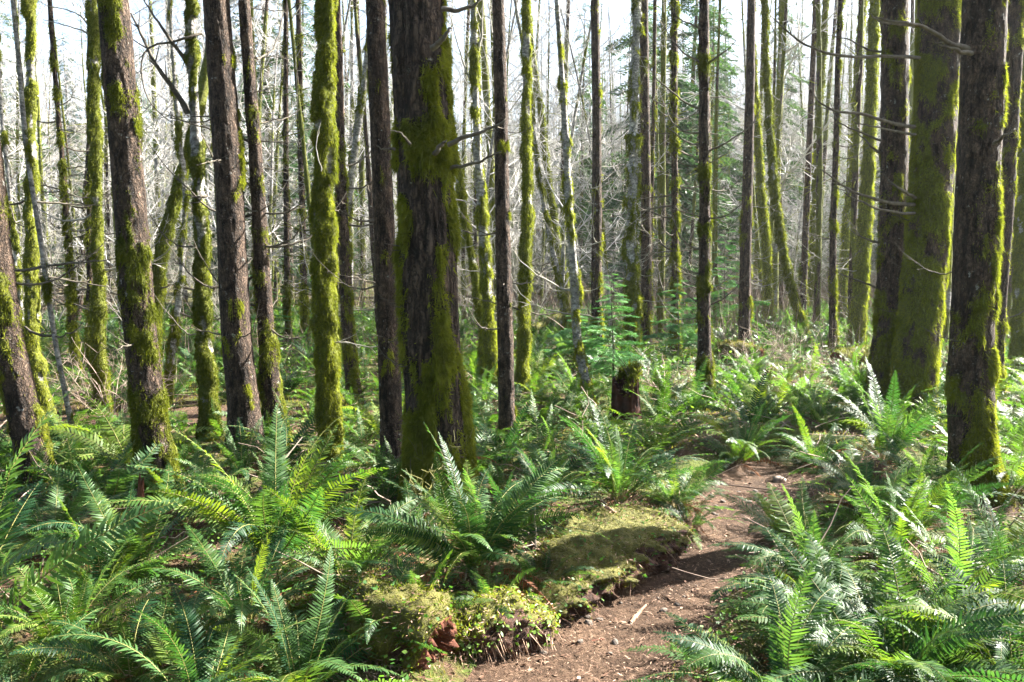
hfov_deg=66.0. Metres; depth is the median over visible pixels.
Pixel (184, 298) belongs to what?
alder tree
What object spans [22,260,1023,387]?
brush
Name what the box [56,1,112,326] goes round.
conifer tree
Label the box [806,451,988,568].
sword fern
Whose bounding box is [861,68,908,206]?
alder tree
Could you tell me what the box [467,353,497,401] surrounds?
sword fern
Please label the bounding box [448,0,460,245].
conifer tree
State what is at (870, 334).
sword fern
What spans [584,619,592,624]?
pebble
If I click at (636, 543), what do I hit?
fallen log
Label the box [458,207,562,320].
bare shrub
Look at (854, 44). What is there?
alder tree
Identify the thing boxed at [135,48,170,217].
conifer tree
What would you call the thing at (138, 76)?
alder tree
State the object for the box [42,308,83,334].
sword fern
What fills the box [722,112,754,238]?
alder tree
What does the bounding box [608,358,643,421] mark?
tree stump
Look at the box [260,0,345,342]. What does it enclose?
conifer tree
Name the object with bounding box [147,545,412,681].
sword fern
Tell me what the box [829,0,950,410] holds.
conifer tree
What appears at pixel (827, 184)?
conifer tree
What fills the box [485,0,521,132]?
alder tree
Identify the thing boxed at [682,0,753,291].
conifer tree
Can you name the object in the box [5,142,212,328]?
bare shrub
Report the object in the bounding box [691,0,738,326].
conifer tree
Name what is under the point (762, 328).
sword fern
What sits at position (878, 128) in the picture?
alder tree
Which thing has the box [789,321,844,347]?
sword fern
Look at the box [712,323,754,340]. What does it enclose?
sword fern
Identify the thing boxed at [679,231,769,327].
hemlock sapling
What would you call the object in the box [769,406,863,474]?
sword fern
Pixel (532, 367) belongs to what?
sword fern
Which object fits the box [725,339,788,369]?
sword fern
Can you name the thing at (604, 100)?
conifer tree
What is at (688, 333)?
sword fern
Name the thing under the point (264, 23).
conifer tree
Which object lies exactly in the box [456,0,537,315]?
conifer tree
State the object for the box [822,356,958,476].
sword fern
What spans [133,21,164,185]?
alder tree
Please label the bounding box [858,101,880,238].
conifer tree
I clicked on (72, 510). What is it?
sword fern
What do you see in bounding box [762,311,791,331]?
sword fern
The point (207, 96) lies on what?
alder tree
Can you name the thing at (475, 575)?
sword fern
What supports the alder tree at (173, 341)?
on the ground at (448, 663)
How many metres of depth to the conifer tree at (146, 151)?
44.87 m
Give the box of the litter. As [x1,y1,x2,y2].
[0,354,1023,681]
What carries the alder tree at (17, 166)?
on the ground at (448, 663)
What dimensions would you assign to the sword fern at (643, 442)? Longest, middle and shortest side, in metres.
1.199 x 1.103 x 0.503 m
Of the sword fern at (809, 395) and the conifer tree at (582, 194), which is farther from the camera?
the conifer tree at (582, 194)
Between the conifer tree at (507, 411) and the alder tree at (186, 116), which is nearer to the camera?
the conifer tree at (507, 411)
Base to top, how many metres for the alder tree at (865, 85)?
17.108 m
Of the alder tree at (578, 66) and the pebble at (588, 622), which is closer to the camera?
the pebble at (588, 622)
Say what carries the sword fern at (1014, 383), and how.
on the ground at (448, 663)
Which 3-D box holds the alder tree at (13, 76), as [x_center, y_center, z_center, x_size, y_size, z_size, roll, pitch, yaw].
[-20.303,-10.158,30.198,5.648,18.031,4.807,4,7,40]
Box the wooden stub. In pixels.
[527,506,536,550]
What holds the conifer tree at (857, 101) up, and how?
on the ground at (448, 663)
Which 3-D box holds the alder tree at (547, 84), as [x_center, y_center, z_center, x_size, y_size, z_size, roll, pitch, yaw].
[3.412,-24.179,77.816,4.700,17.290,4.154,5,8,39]
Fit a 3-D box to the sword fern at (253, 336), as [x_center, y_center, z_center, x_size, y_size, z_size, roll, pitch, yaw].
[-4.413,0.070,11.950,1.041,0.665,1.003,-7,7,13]
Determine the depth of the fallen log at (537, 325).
15.17 m
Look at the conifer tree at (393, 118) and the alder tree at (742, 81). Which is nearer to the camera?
the conifer tree at (393, 118)
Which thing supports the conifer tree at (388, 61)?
on the ground at (448, 663)
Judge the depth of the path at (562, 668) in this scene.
3.72 m
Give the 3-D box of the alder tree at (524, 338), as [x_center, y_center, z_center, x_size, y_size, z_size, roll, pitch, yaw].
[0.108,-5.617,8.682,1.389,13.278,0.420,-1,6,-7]
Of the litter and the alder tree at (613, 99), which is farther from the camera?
the alder tree at (613, 99)
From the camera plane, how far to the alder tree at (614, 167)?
48.14 m
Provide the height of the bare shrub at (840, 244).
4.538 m
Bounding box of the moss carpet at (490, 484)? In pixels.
[0,332,1023,681]
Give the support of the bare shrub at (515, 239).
on the ground at (448, 663)
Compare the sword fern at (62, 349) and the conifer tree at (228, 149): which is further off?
the sword fern at (62, 349)
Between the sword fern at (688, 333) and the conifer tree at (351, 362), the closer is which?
the conifer tree at (351, 362)
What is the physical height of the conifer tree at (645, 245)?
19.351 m
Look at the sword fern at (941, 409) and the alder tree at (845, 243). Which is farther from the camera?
the alder tree at (845, 243)
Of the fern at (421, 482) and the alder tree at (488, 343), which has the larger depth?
the alder tree at (488, 343)
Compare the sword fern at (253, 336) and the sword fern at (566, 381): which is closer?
the sword fern at (566, 381)
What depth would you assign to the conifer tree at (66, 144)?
23.85 m
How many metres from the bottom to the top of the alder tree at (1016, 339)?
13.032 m
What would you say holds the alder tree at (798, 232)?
on the ground at (448, 663)
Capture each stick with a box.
[245,436,302,505]
[604,505,615,512]
[629,604,646,622]
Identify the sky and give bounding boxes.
[0,0,914,150]
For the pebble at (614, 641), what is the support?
on the path at (562, 668)
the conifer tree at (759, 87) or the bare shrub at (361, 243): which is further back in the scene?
the conifer tree at (759, 87)
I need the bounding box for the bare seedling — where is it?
[612,355,629,379]
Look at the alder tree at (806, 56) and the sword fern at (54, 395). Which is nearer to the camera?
the sword fern at (54, 395)
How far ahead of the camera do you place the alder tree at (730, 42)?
80.58 m
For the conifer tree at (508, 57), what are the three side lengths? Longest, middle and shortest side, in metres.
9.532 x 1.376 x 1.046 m
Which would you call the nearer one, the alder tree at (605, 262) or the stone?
the stone
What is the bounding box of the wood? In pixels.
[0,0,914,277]
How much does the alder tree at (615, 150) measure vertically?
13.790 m
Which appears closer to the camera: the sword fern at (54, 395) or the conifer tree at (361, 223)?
the sword fern at (54, 395)
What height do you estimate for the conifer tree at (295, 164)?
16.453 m
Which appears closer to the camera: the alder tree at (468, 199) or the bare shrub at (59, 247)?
the bare shrub at (59, 247)
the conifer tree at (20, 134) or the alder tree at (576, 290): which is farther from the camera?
the conifer tree at (20, 134)
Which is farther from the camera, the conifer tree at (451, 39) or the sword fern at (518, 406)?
the conifer tree at (451, 39)
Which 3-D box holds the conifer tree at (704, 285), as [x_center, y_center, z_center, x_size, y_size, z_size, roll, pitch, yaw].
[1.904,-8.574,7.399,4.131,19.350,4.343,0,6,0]
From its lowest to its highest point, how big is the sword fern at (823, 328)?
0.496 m
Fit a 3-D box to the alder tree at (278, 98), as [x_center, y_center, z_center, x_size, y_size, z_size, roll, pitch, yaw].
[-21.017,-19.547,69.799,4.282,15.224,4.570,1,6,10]
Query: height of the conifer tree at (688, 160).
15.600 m
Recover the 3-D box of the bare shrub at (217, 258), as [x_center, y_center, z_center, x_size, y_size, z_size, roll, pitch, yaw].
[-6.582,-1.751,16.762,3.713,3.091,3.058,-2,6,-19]
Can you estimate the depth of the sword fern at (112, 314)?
17.56 m
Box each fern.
[0,381,115,462]
[0,386,187,636]
[0,412,13,456]
[0,465,136,570]
[0,485,59,532]
[0,533,176,673]
[0,607,107,681]
[6,440,187,511]
[10,584,258,681]
[14,498,196,621]
[21,460,233,596]
[39,308,65,336]
[39,337,57,349]
[40,335,82,363]
[41,582,330,681]
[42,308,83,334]
[44,347,64,376]
[49,376,85,409]
[49,392,219,468]
[50,322,121,343]
[63,404,192,438]
[77,315,122,338]
[95,402,407,605]
[106,306,117,327]
[115,519,358,671]
[123,330,169,339]
[132,441,255,537]
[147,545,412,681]
[162,339,220,374]
[189,416,277,481]
[212,326,256,355]
[218,372,225,385]
[227,388,347,462]
[239,472,450,600]
[250,463,360,525]
[256,361,314,394]
[278,327,314,350]
[283,381,357,408]
[284,332,313,363]
[292,544,451,663]
[330,423,604,608]
[341,400,404,432]
[342,396,378,422]
[345,479,458,548]
[348,538,492,612]
[356,319,375,333]
[357,308,374,321]
[365,373,404,395]
[374,388,494,436]
[385,465,493,517]
[388,423,531,474]
[392,456,498,490]
[395,405,472,513]
[431,557,542,618]
[459,313,477,336]
[459,322,475,332]
[460,320,478,345]
[460,331,478,359]
[462,341,477,375]
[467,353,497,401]
[473,399,571,474]
[474,380,564,411]
[476,468,578,541]
[500,547,597,614]
[501,440,601,504]
[508,416,604,491]
[514,315,561,341]
[514,323,551,354]
[514,328,568,386]
[514,346,575,378]
[514,361,573,407]
[531,342,558,359]
[532,397,711,511]
[534,341,560,366]
[538,318,562,340]
[541,324,591,356]
[544,352,610,397]
[554,408,622,443]
[556,336,607,365]
[572,339,642,381]
[576,399,733,455]
[604,319,674,358]
[615,339,695,388]
[615,365,711,434]
[620,551,936,681]
[623,448,740,519]
[630,351,669,370]
[640,357,741,413]
[647,338,696,365]
[647,488,744,549]
[649,332,694,347]
[666,327,697,346]
[681,306,694,323]
[682,399,801,476]
[700,369,801,426]
[707,477,929,590]
[707,528,964,681]
[711,315,737,334]
[711,532,1023,681]
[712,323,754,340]
[715,350,764,377]
[715,376,774,405]
[719,491,860,547]
[720,369,821,425]
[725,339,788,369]
[736,343,775,365]
[737,359,791,400]
[752,317,791,339]
[754,368,841,405]
[760,521,1023,681]
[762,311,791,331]
[763,343,783,361]
[765,354,809,381]
[767,331,791,344]
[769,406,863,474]
[774,342,834,374]
[774,374,869,415]
[780,309,827,349]
[786,443,975,526]
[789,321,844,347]
[792,347,823,360]
[803,402,859,432]
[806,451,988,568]
[807,298,847,318]
[809,320,842,335]
[810,353,865,390]
[817,474,1023,673]
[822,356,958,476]
[824,322,846,342]
[833,432,1022,527]
[845,509,943,589]
[850,386,946,439]
[850,553,1023,681]
[867,329,872,342]
[891,398,1002,435]
[906,462,1023,583]
[919,415,1013,460]
[921,417,1023,493]
[939,354,1012,374]
[995,378,1023,411]
[996,400,1023,436]
[999,378,1023,395]
[1002,399,1023,421]
[1004,349,1023,374]
[1004,506,1023,541]
[1006,367,1023,391]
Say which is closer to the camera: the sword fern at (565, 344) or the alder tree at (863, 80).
the sword fern at (565, 344)
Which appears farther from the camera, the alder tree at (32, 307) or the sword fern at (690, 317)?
the sword fern at (690, 317)
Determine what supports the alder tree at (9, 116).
on the ground at (448, 663)
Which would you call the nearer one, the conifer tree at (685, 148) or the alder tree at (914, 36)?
the alder tree at (914, 36)
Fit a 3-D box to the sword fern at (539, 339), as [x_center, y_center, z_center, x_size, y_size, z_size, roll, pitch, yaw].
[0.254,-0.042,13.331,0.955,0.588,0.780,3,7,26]
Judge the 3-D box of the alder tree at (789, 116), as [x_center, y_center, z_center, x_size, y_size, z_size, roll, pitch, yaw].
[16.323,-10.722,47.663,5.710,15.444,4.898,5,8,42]
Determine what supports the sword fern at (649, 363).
on the ground at (448, 663)
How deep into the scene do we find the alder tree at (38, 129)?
25.01 m
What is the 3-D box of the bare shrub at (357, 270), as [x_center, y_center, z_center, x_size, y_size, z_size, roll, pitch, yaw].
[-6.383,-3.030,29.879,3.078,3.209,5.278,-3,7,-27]
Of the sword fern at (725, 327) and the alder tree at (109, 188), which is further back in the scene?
the alder tree at (109, 188)
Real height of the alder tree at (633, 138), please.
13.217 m
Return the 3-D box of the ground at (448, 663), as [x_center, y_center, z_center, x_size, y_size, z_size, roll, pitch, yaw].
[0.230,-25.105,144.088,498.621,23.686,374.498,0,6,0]
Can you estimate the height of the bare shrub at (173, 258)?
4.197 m
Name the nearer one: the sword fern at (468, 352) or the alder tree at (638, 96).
the sword fern at (468, 352)
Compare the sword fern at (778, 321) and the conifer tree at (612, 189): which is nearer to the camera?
the sword fern at (778, 321)
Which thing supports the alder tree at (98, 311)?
on the ground at (448, 663)
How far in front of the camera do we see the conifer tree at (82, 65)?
25.37 m
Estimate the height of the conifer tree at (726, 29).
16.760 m
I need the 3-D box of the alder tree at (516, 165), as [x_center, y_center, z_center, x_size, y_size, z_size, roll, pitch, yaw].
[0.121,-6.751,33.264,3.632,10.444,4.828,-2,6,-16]
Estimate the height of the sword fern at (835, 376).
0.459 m
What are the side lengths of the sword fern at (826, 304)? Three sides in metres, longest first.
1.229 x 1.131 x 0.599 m
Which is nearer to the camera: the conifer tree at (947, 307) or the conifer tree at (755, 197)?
the conifer tree at (947, 307)
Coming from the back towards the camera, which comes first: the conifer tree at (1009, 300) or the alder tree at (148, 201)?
the alder tree at (148, 201)
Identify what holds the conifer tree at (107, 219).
on the ground at (448, 663)
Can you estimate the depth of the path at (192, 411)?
8.10 m
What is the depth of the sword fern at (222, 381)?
9.92 m
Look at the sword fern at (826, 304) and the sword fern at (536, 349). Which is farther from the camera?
the sword fern at (826, 304)
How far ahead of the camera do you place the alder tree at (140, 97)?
18.36 m
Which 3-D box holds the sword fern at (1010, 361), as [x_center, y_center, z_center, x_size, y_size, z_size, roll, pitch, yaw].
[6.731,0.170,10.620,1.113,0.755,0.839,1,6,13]
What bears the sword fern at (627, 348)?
on the ground at (448, 663)
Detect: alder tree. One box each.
[0,0,49,221]
[0,0,49,258]
[0,0,84,300]
[0,0,143,282]
[0,11,60,185]
[0,16,45,161]
[0,21,109,298]
[0,34,81,325]
[1,0,18,120]
[2,5,83,230]
[4,0,191,413]
[9,0,116,427]
[10,0,114,462]
[12,113,72,249]
[38,0,239,335]
[40,0,242,256]
[42,13,108,155]
[65,39,190,256]
[66,110,164,263]
[67,10,151,210]
[68,27,110,208]
[75,27,159,178]
[84,85,166,239]
[103,0,296,257]
[130,0,224,441]
[130,0,245,306]
[132,0,245,231]
[132,0,314,296]
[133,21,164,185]
[140,0,289,252]
[141,19,184,212]
[144,0,312,259]
[148,40,187,147]
[151,48,208,360]
[162,0,276,405]
[163,0,238,205]
[163,1,362,233]
[185,0,363,275]
[198,0,312,250]
[199,0,460,242]
[268,0,392,307]
[270,64,310,242]
[271,42,296,175]
[289,0,356,202]
[299,0,375,472]
[302,1,396,295]
[303,0,533,232]
[304,28,375,391]
[334,113,370,280]
[342,0,457,239]
[361,4,466,237]
[385,0,585,272]
[387,1,481,221]
[387,60,474,207]
[388,59,456,229]
[446,0,545,392]
[446,0,591,246]
[446,0,611,297]
[447,0,518,241]
[453,0,550,240]
[455,131,516,383]
[456,14,519,163]
[460,0,696,328]
[460,71,518,180]
[463,0,570,394]
[472,57,555,269]
[483,0,653,408]
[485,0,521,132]
[487,0,591,304]
[508,0,692,338]
[508,48,605,292]
[509,1,620,291]
[513,0,590,340]
[530,33,589,305]
[539,58,568,203]
[540,9,568,153]
[567,24,603,151]
[572,31,625,191]
[573,39,626,197]
[580,70,628,283]
[585,0,691,357]
[586,134,624,261]
[587,24,618,154]
[588,115,640,261]
[601,1,630,185]
[607,8,680,287]
[649,4,686,93]
[666,0,866,310]
[667,3,693,110]
[696,71,743,267]
[698,1,756,177]
[712,0,746,121]
[714,56,740,190]
[716,0,850,308]
[716,39,744,192]
[719,0,854,233]
[720,7,741,90]
[722,2,759,119]
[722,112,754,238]
[727,20,760,161]
[733,31,759,145]
[733,56,759,180]
[734,28,808,241]
[735,101,845,235]
[736,27,806,183]
[736,33,809,244]
[737,0,863,255]
[751,40,781,327]
[757,0,813,340]
[765,0,855,248]
[767,52,845,261]
[776,4,809,118]
[779,0,837,308]
[784,2,842,125]
[786,56,845,235]
[789,4,847,238]
[792,59,876,255]
[793,4,849,175]
[793,91,879,249]
[794,53,865,230]
[795,22,865,208]
[798,51,875,255]
[800,0,880,347]
[803,1,857,119]
[810,0,877,324]
[822,0,880,245]
[826,0,880,124]
[827,0,917,165]
[829,6,878,149]
[829,31,880,214]
[832,28,865,104]
[838,102,879,246]
[842,0,880,159]
[861,45,880,155]
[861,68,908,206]
[875,0,910,192]
[876,88,909,226]
[1006,52,1023,373]
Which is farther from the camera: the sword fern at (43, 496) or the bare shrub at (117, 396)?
the bare shrub at (117, 396)
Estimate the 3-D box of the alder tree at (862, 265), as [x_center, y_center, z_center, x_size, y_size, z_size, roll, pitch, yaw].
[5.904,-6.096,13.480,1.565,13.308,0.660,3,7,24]
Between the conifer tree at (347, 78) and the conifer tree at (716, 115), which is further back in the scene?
the conifer tree at (347, 78)
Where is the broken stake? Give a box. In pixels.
[135,473,146,547]
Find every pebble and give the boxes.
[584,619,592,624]
[612,638,618,644]
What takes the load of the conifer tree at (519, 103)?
on the ground at (448, 663)
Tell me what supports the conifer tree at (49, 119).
on the ground at (448, 663)
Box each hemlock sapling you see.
[540,309,618,356]
[578,270,646,389]
[643,278,712,354]
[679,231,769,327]
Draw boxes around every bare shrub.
[2,133,109,322]
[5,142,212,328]
[12,146,212,319]
[19,124,250,311]
[43,326,195,423]
[46,340,127,411]
[56,228,174,299]
[111,188,291,313]
[147,206,214,283]
[151,230,296,313]
[155,225,212,286]
[167,189,302,336]
[248,260,294,330]
[310,187,395,309]
[351,229,462,335]
[353,245,370,299]
[457,215,594,346]
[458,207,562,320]
[461,140,670,321]
[514,246,611,292]
[515,214,639,284]
[590,210,753,299]
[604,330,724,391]
[607,246,711,287]
[608,171,725,305]
[616,214,753,289]
[669,220,787,298]
[716,328,805,373]
[718,222,822,297]
[736,317,850,372]
[787,210,877,279]
[798,344,867,383]
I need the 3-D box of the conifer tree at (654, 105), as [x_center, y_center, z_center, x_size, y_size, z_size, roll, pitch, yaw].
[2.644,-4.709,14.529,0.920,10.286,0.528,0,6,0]
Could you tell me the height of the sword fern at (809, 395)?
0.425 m
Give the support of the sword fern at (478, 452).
on the ground at (448, 663)
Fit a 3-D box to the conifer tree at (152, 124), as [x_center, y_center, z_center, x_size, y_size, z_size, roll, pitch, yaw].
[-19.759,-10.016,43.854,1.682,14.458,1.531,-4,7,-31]
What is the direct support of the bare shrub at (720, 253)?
on the ground at (448, 663)
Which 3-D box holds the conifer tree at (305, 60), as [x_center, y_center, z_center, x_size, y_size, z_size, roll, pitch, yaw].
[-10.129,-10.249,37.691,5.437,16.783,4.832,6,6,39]
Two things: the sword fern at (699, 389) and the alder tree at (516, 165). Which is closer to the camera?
the sword fern at (699, 389)
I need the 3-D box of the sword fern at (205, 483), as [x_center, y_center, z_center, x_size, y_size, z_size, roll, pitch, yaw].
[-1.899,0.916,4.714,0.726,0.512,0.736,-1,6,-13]
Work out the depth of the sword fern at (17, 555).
3.15 m
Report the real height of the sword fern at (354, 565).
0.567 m
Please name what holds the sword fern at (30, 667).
on the ground at (448, 663)
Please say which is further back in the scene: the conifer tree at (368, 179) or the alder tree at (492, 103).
the alder tree at (492, 103)
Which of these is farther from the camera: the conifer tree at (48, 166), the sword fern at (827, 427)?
the conifer tree at (48, 166)
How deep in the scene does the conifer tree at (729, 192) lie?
36.50 m
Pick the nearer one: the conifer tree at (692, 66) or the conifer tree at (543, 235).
the conifer tree at (543, 235)
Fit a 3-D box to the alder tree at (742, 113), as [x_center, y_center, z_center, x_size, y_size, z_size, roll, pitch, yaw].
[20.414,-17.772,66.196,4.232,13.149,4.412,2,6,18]
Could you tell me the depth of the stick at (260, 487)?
5.65 m
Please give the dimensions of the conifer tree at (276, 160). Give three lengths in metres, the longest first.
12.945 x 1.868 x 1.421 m
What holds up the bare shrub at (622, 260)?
on the ground at (448, 663)
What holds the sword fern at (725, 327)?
on the ground at (448, 663)
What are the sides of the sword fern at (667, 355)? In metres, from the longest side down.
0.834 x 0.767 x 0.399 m
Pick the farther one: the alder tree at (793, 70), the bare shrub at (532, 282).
the alder tree at (793, 70)
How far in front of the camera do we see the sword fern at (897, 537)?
3.80 m
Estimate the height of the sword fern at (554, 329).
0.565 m
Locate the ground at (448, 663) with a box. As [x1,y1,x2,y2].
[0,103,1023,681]
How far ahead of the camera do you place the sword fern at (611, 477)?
4.86 m
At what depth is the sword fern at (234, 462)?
5.86 m
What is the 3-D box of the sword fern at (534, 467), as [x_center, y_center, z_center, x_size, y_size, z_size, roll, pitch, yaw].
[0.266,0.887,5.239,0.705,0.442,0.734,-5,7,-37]
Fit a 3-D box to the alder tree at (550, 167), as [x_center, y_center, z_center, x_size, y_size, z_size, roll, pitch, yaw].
[1.308,-7.413,35.078,5.212,11.510,4.557,-1,6,-9]
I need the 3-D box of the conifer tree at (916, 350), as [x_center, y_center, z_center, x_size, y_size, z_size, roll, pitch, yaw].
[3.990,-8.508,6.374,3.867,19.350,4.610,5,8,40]
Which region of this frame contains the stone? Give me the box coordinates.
[773,476,785,482]
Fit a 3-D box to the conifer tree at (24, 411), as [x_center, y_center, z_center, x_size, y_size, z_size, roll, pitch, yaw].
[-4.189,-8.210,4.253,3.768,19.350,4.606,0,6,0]
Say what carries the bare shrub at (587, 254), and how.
on the ground at (448, 663)
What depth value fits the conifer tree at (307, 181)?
13.34 m
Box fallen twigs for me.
[0,303,1023,635]
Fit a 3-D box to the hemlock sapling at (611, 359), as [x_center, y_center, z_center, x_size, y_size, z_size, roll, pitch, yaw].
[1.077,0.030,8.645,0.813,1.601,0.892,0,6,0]
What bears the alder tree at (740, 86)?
on the ground at (448, 663)
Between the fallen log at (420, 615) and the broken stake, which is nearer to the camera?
the fallen log at (420, 615)
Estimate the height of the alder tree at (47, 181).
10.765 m
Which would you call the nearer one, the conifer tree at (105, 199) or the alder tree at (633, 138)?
the alder tree at (633, 138)
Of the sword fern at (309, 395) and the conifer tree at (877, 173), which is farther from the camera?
the conifer tree at (877, 173)
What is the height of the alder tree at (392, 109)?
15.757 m
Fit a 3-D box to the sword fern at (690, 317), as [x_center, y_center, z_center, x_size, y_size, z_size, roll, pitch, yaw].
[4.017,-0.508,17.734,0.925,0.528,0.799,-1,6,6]
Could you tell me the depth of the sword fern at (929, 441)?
5.80 m
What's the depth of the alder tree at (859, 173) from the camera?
50.20 m
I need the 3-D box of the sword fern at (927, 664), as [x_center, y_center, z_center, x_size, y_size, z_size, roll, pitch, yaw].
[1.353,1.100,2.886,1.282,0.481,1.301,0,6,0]
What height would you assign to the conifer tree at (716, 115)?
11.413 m
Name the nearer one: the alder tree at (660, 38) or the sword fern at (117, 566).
the sword fern at (117, 566)
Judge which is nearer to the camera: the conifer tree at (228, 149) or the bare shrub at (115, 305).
the conifer tree at (228, 149)
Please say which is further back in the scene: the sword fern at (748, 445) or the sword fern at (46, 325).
the sword fern at (46, 325)
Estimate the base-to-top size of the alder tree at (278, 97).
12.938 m
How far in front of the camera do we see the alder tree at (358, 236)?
31.10 m
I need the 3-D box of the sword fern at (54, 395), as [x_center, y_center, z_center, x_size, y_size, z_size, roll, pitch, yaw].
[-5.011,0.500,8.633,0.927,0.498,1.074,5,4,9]
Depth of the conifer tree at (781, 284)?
22.03 m
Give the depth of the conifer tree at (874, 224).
39.88 m
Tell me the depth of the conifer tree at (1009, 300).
16.22 m
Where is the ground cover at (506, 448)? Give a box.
[0,302,1023,681]
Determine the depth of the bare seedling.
7.80 m
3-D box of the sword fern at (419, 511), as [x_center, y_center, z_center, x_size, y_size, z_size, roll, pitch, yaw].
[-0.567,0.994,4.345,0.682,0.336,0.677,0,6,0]
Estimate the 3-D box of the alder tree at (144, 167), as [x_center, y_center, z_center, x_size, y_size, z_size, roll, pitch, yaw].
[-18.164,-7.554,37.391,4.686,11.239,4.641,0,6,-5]
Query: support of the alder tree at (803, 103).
on the ground at (448, 663)
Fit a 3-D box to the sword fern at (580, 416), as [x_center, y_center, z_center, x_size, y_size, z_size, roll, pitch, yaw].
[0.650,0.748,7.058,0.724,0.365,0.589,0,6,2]
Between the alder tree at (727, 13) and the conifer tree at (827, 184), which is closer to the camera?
the conifer tree at (827, 184)
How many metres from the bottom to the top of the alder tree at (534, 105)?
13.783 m
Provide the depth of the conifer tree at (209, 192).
37.88 m
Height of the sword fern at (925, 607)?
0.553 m
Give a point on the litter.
(652, 588)
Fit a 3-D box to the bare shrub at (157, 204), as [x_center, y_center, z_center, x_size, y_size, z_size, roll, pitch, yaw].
[-8.765,-2.244,17.583,6.123,4.463,5.366,0,6,2]
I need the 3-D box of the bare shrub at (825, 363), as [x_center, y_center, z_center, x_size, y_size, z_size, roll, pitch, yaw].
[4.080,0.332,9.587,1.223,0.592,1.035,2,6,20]
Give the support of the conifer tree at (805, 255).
on the ground at (448, 663)
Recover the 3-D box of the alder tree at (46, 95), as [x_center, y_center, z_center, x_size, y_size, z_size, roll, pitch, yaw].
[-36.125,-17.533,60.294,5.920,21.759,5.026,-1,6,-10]
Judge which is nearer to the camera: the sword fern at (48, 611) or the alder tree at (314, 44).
the sword fern at (48, 611)
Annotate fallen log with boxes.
[61,413,130,427]
[272,566,462,674]
[450,582,561,667]
[514,306,570,336]
[521,500,697,625]
[714,339,765,363]
[829,343,870,365]
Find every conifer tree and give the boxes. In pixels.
[0,0,59,315]
[0,0,84,291]
[0,140,108,496]
[10,0,112,377]
[36,26,59,230]
[39,31,149,371]
[42,63,66,289]
[45,5,85,279]
[45,32,85,180]
[45,70,52,189]
[47,97,105,279]
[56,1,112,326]
[72,0,114,301]
[83,0,116,302]
[96,0,186,499]
[99,99,113,296]
[100,63,114,306]
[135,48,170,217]
[139,0,177,302]
[144,94,152,247]
[147,27,166,278]
[148,0,346,445]
[149,4,161,248]
[160,0,296,451]
[166,25,216,276]
[192,125,214,270]
[204,0,314,306]
[210,26,296,296]
[218,0,293,325]
[242,0,313,348]
[245,3,299,296]
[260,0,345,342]
[262,0,359,286]
[264,0,370,342]
[274,6,298,301]
[279,0,372,298]
[289,46,307,264]
[303,0,395,404]
[311,0,402,485]
[335,11,354,203]
[342,0,366,289]
[342,0,376,341]
[344,96,359,233]
[345,1,371,302]
[350,30,371,309]
[362,1,397,230]
[364,0,507,512]
[364,40,397,241]
[390,80,395,208]
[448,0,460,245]
[451,2,494,321]
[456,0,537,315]
[457,11,470,283]
[458,0,492,308]
[458,0,552,440]
[467,37,492,284]
[467,88,472,279]
[491,0,518,297]
[508,114,521,247]
[510,38,556,231]
[531,86,547,282]
[532,0,560,309]
[532,0,618,291]
[537,90,552,278]
[538,0,580,286]
[549,39,621,281]
[550,0,655,345]
[577,0,686,290]
[582,0,733,303]
[586,0,602,287]
[590,4,615,281]
[603,95,621,232]
[605,10,621,289]
[608,0,736,356]
[610,0,668,346]
[611,0,752,298]
[616,53,622,282]
[618,0,698,335]
[619,3,631,269]
[639,0,669,328]
[648,0,765,409]
[649,0,670,304]
[649,59,671,270]
[654,10,670,296]
[670,66,719,248]
[681,82,698,305]
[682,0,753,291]
[682,6,736,311]
[683,0,755,286]
[686,0,736,323]
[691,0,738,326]
[694,0,727,257]
[712,0,793,343]
[714,1,744,181]
[723,8,811,290]
[723,95,739,275]
[726,0,766,304]
[726,137,769,259]
[727,164,755,299]
[736,2,776,308]
[739,0,808,323]
[751,0,794,316]
[758,0,771,280]
[760,0,804,311]
[774,0,961,420]
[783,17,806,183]
[784,0,829,317]
[790,0,804,282]
[790,77,843,264]
[795,0,880,353]
[795,68,875,283]
[796,0,845,327]
[798,0,846,285]
[813,0,880,334]
[821,0,851,291]
[821,97,833,266]
[822,12,848,299]
[826,0,871,272]
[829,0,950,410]
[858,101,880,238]
[859,20,879,286]
[871,131,880,288]
[874,0,1019,506]
[908,0,914,166]
[942,110,958,348]
[950,107,958,305]
[995,0,1023,399]
[1006,194,1016,323]
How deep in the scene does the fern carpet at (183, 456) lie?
7.44 m
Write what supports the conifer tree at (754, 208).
on the ground at (448, 663)
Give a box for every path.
[0,405,226,440]
[464,458,821,681]
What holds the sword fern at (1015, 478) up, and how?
on the ground at (448, 663)
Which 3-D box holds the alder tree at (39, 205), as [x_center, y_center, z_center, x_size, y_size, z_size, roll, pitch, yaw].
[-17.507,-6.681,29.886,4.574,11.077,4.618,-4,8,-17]
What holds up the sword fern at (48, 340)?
on the ground at (448, 663)
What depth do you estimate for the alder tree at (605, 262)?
14.81 m
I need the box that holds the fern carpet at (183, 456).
[0,298,1023,500]
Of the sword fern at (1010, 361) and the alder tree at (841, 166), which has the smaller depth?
the sword fern at (1010, 361)
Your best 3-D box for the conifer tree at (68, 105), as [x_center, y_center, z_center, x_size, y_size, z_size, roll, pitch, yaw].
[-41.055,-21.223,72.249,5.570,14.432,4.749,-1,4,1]
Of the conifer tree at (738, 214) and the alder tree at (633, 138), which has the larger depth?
the conifer tree at (738, 214)
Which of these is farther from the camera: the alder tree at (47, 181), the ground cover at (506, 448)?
the alder tree at (47, 181)
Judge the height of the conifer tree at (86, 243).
10.423 m
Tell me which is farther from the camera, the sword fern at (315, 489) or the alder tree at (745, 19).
the alder tree at (745, 19)
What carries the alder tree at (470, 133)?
on the ground at (448, 663)

